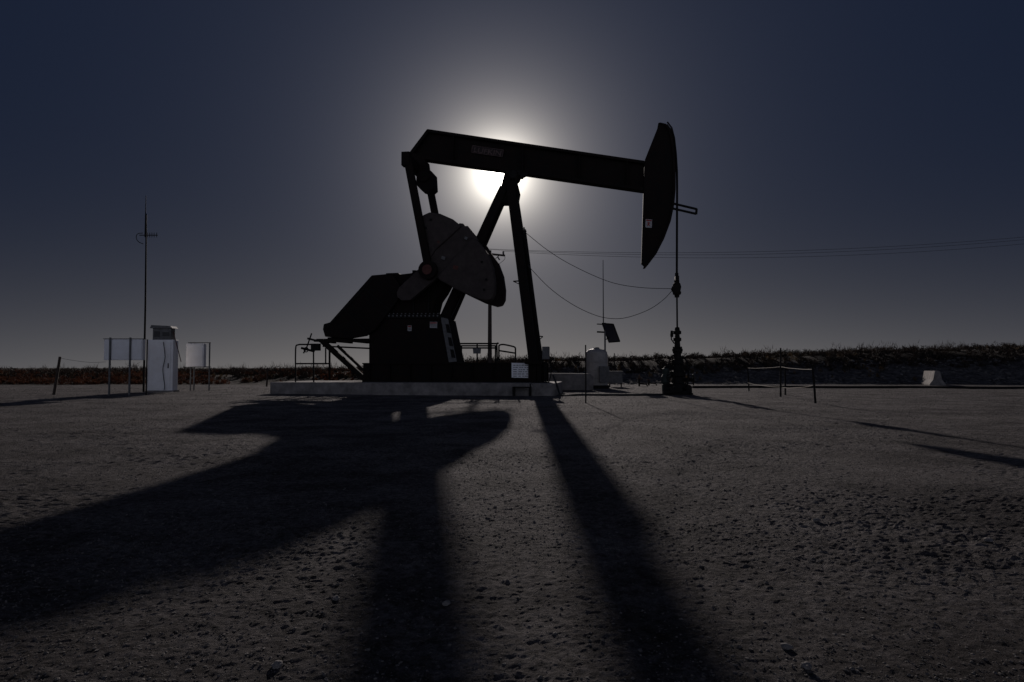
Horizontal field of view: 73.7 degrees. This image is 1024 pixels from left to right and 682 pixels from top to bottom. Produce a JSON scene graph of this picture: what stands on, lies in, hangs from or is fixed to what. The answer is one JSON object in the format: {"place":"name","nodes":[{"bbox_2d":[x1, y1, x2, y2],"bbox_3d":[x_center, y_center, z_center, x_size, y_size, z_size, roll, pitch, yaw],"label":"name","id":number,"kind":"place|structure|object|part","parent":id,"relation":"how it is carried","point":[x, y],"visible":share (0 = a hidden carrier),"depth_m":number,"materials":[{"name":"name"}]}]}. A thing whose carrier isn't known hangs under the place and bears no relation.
{"place":"outdoors","nodes":[
{"label":"outdoors","id":0,"kind":"place"},
{"bbox_2d":[0,347,1023,681],"bbox_3d":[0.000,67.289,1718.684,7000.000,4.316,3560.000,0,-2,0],"label":"ground","id":1,"kind":"structure","parent":0,"point":[504,575],"depth_m":4.31,"materials":[{"name":"grey gravel"}]},
{"bbox_2d":[52,357,60,394],"bbox_3d":[-16.904,1.315,25.355,0.296,1.477,0.107,0,-2,0],"label":"fence post","id":2,"kind":"object","parent":1,"relation":"on","point":[56,377],"visible":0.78,"depth_m":25.32,"materials":[{"name":"brown wood"}]},
{"bbox_2d":[103,337,147,395],"bbox_3d":[-14.174,0.959,24.985,1.489,2.167,0.328,0,-2,0],"label":"electrical panel","id":3,"kind":"object","parent":1,"relation":"on","point":[130,348],"visible":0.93,"depth_m":24.89,"materials":[{"name":"white paint"}]},
{"bbox_2d":[111,340,141,358],"bbox_3d":[-14.061,0.319,24.897,1.093,0.696,0.012,0,-2,0],"label":"door","id":4,"kind":"structure","parent":3,"relation":"in","point":[119,348],"depth_m":24.89,"materials":[{"name":"white paint"}]},
{"bbox_2d":[136,201,157,391],"bbox_3d":[-15.352,-1.974,28.599,0.912,8.311,0.090,0,-2,0],"label":"antenna mast","id":5,"kind":"object","parent":1,"relation":"on","point":[145,235],"visible":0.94,"depth_m":28.61,"materials":[{"name":"metal"}]},
{"bbox_2d":[145,325,180,391],"bbox_3d":[-14.623,0.765,28.806,1.375,2.853,0.573,0,-2,0],"label":"cabinet","id":6,"kind":"object","parent":1,"relation":"on","point":[162,373],"visible":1,"depth_m":28.58,"materials":[{"name":"white metal"}]},
{"bbox_3d":[-14.749,1.013,28.556,0.904,1.938,0.047,0,-2,0],"label":"door","id":7,"kind":"part","parent":6,"relation":"part of","materials":[{"name":"white paint"}]},
{"bbox_2d":[0,367,362,384],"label":"russet scrub","id":8,"kind":"object","parent":1,"relation":"on","point":[46,380],"visible":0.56,"depth_m":43.83,"materials":[{"name":"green plant"}]},
{"bbox_2d":[186,342,210,390],"bbox_3d":[-13.819,1.147,30.021,0.987,2.183,0.355,0,-2,0],"label":"electrical panel","id":9,"kind":"object","parent":1,"relation":"on","point":[195,355],"visible":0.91,"depth_m":29.88,"materials":[{"name":"white paint"}]},
{"bbox_2d":[187,345,202,365],"bbox_3d":[-13.880,0.616,29.870,0.664,0.914,0.012,0,-2,0],"label":"door","id":10,"kind":"structure","parent":9,"relation":"in","point":[194,352],"depth_m":29.87,"materials":[{"name":"white paint"}]},
{"bbox_2d":[266,368,268,385],"bbox_3d":[-13.019,1.953,36.301,0.134,1.038,0.097,0,-2,0],"label":"marker post","id":11,"kind":"object","parent":1,"relation":"on","point":[267,377],"visible":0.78,"depth_m":36.27,"materials":[{"name":"brown wood"}]},
{"bbox_2d":[271,660,282,668],"bbox_3d":[-0.811,1.114,2.355,0.040,0.026,0.039,2,-3,-40],"label":"stone","id":12,"kind":"object","parent":1,"relation":"on","point":[276,664],"visible":1,"depth_m":2.34,"materials":[{"name":"stone"}]},
{"bbox_2d":[332,595,339,600],"bbox_3d":[-0.785,1.148,3.048,0.030,0.025,0.036,1,-2,-21],"label":"stone","id":13,"kind":"object","parent":1,"relation":"on","point":[336,597],"visible":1,"depth_m":3.04,"materials":[{"name":"stone"}]},
{"bbox_2d":[270,380,561,395],"bbox_3d":[-3.628,1.902,27.219,11.043,0.558,3.560,0,-2,8],"label":"concrete pad","id":14,"kind":"object","parent":1,"relation":"on","point":[418,388],"visible":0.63,"depth_m":25.50,"materials":[{"name":"grey concrete"}]},
{"bbox_2d":[295,122,697,382],"bbox_3d":[-0.694,-3.163,26.977,15.659,10.682,3.320,0,-2,8],"label":"pumpjack","id":15,"kind":"object","parent":14,"relation":"on","point":[405,325],"visible":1,"depth_m":26.52,"materials":[{"name":"paint"}]},
{"bbox_2d":[524,231,670,288],"bbox_3d":[3.244,-3.112,26.044,5.675,2.310,0.044,0,-2,3],"label":"signal cable","id":16,"kind":"object","parent":15,"relation":"attached to","point":[595,276],"visible":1,"depth_m":26.01,"materials":[{"name":"black rubber"}]},
{"bbox_2d":[528,266,671,318],"bbox_3d":[3.352,-1.864,25.866,5.529,2.070,0.070,0,-2,2],"label":"signal cable","id":17,"kind":"object","parent":15,"relation":"attached to","point":[596,315],"visible":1,"depth_m":25.81,"materials":[{"name":"black rubber"}]},
{"bbox_2d":[542,347,551,382],"bbox_3d":[1.305,0.891,25.501,0.355,1.368,0.414,0,-2,8],"label":"control box","id":18,"kind":"object","parent":14,"relation":"on","point":[545,353],"visible":0.98,"depth_m":25.51,"materials":[{"name":"metal"}]},
{"bbox_2d":[442,600,450,605],"bbox_3d":[-0.285,1.142,2.977,0.036,0.025,0.040,-2,-3,42],"label":"stone","id":19,"kind":"object","parent":1,"relation":"on","point":[446,603],"visible":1,"depth_m":2.97,"materials":[{"name":"stone"}]},
{"bbox_2d":[488,250,504,362],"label":"utility pole","id":20,"kind":"object","parent":1,"relation":"on","point":[490,329],"visible":0.51,"depth_m":45.98,"materials":[{"name":"brown wood"}]},
{"bbox_2d":[2,345,1020,383],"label":"dry grass","id":21,"kind":"structure","parent":1,"relation":"on","point":[570,364],"depth_m":45.30,"materials":[{"name":"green plant"}]},
{"bbox_2d":[0,340,1023,378],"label":"desert scrub","id":22,"kind":"object","parent":1,"relation":"on","point":[752,355],"visible":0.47,"depth_m":47.54,"materials":[{"name":"green plant"}]},
{"bbox_2d":[512,387,530,395],"bbox_3d":[0.359,1.824,24.602,0.648,0.350,0.400,0,-2,8],"label":"step","id":23,"kind":"object","parent":1,"relation":"on","point":[513,391],"visible":0.86,"depth_m":24.45,"materials":[{"name":"concrete"}]},
{"bbox_2d":[549,373,592,389],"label":"concrete block","id":24,"kind":"structure","parent":1,"relation":"on","point":[573,381],"depth_m":30.45,"materials":[{"name":"grey concrete"}]},
{"bbox_2d":[585,345,586,402],"bbox_3d":[2.103,0.964,19.482,0.045,1.706,0.043,0,-2,0],"label":"marker post","id":25,"kind":"object","parent":1,"relation":"on","point":[585,378],"visible":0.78,"depth_m":19.46,"materials":[{"name":"metal"}]},
{"bbox_2d":[586,347,609,388],"bbox_3d":[4.203,1.333,33.874,1.284,2.053,1.484,0,-2,0],"label":"storage tank","id":26,"kind":"object","parent":1,"relation":"on","point":[597,368],"visible":0.81,"depth_m":33.46,"materials":[{"name":"plastic"}]},
{"bbox_2d":[597,277,619,365],"bbox_3d":[4.936,-0.887,34.838,1.150,6.564,0.494,-1,-3,34],"label":"solar mast","id":27,"kind":"object","parent":1,"relation":"on","point":[610,333],"visible":0.85,"depth_m":34.84,"materials":[{"name":"metal"}]},
{"bbox_2d":[552,374,668,395],"bbox_3d":[3.811,1.628,25.049,4.629,0.799,0.684,0,-2,-5],"label":"pipe","id":28,"kind":"object","parent":1,"relation":"on","point":[553,376],"visible":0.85,"depth_m":24.82,"materials":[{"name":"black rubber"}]},
{"bbox_2d":[608,371,622,386],"bbox_3d":[5.414,2.011,35.949,0.800,0.858,0.680,0,-2,0],"label":"equipment box","id":29,"kind":"object","parent":1,"relation":"on","point":[615,377],"visible":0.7,"depth_m":35.65,"materials":[{"name":"metal"}]},
{"bbox_2d":[637,378,647,385],"bbox_3d":[7.102,2.268,37.134,0.615,0.483,0.248,0,-2,0],"label":"pipe riser","id":30,"kind":"object","parent":1,"relation":"on","point":[639,383],"visible":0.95,"depth_m":37.10,"materials":[{"name":"metal"}]},
{"bbox_2d":[661,327,693,394],"bbox_3d":[6.232,0.769,25.677,1.230,2.602,1.119,0,-2,8],"label":"wellhead","id":31,"kind":"object","parent":1,"relation":"on","point":[676,385],"visible":0.97,"depth_m":25.59,"materials":[{"name":"metal"}]},
{"bbox_2d":[747,367,749,390],"bbox_3d":[10.437,1.694,30.134,0.116,1.122,0.064,0,-2,0],"label":"fence stake","id":32,"kind":"object","parent":1,"relation":"on","point":[748,379],"visible":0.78,"depth_m":30.11,"materials":[{"name":"wood"}]},
{"bbox_2d":[780,348,781,396],"bbox_3d":[9.525,1.133,24.207,0.084,1.773,0.064,0,-2,0],"label":"fence stake","id":33,"kind":"object","parent":1,"relation":"on","point":[780,374],"visible":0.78,"depth_m":24.18,"materials":[{"name":"metal"}]},
{"bbox_2d":[784,365,785,394],"bbox_3d":[10.146,1.464,25.349,0.065,1.181,0.064,0,-2,0],"label":"fence stake","id":34,"kind":"object","parent":1,"relation":"on","point":[785,380],"visible":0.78,"depth_m":25.34,"materials":[{"name":"wood"}]},
{"bbox_2d":[549,357,1023,383],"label":"scrub","id":35,"kind":"object","parent":1,"relation":"on","point":[857,380],"visible":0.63,"depth_m":43.88,"materials":[{"name":"green plant"}]},
{"bbox_2d":[780,643,792,649],"bbox_3d":[1.011,1.125,2.513,0.045,0.025,0.031,-1,-2,24],"label":"stone","id":36,"kind":"object","parent":1,"relation":"on","point":[787,646],"visible":1,"depth_m":2.50,"materials":[{"name":"stone"}]},
{"bbox_2d":[801,662,811,669],"bbox_3d":[1.004,1.108,2.330,0.030,0.025,0.045,0,-2,-2],"label":"stone","id":37,"kind":"object","parent":1,"relation":"on","point":[806,665],"visible":1,"depth_m":2.32,"materials":[{"name":"stone"}]},
{"bbox_2d":[811,364,816,402],"bbox_3d":[8.514,1.233,19.236,0.131,1.145,0.064,0,-2,0],"label":"fence stake","id":38,"kind":"object","parent":1,"relation":"on","point":[814,388],"visible":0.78,"depth_m":19.22,"materials":[{"name":"metal"}]},
{"bbox_2d":[692,386,1023,388],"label":"flow line","id":39,"kind":"object","parent":1,"relation":"on","point":[968,387],"visible":0.77,"depth_m":33.39,"materials":[{"name":"metal"}]},
{"bbox_2d":[920,371,945,385],"bbox_3d":[24.880,2.192,40.445,0.800,0.850,2.800,-1,-2,20],"label":"concrete barrier","id":40,"kind":"object","parent":1,"relation":"on","point":[932,377],"visible":0.91,"depth_m":39.34,"materials":[{"name":"grey concrete"}]},
{"bbox_2d":[983,537,992,541],"bbox_3d":[2.828,1.180,4.054,0.037,0.028,0.050,0,-2,3],"label":"stone","id":41,"kind":"object","parent":1,"relation":"on","point":[987,539],"visible":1,"depth_m":4.04,"materials":[{"name":"stone"}]},
{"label":"utility pole","id":42,"kind":"object","parent":1,"relation":"on","visible":0},
{"bbox_2d":[489,240,1015,254],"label":"power line","id":43,"kind":"object","parent":42,"relation":"attached to","point":[781,253],"visible":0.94,"depth_m":45.62,"materials":[{"name":"metal"}]},
{"bbox_2d":[499,237,1019,252],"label":"power line","id":44,"kind":"object","parent":42,"relation":"attached to","point":[758,251],"visible":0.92,"depth_m":45.31,"materials":[{"name":"metal"}]},
{"bbox_2d":[505,244,1018,257],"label":"power line","id":45,"kind":"object","parent":42,"relation":"attached to","point":[770,257],"visible":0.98,"depth_m":46.43,"materials":[{"name":"metal"}]},
{"bbox_2d":[0,0,1023,367],"label":"sky","id":46,"kind":"structure","parent":0,"point":[262,142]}
]}

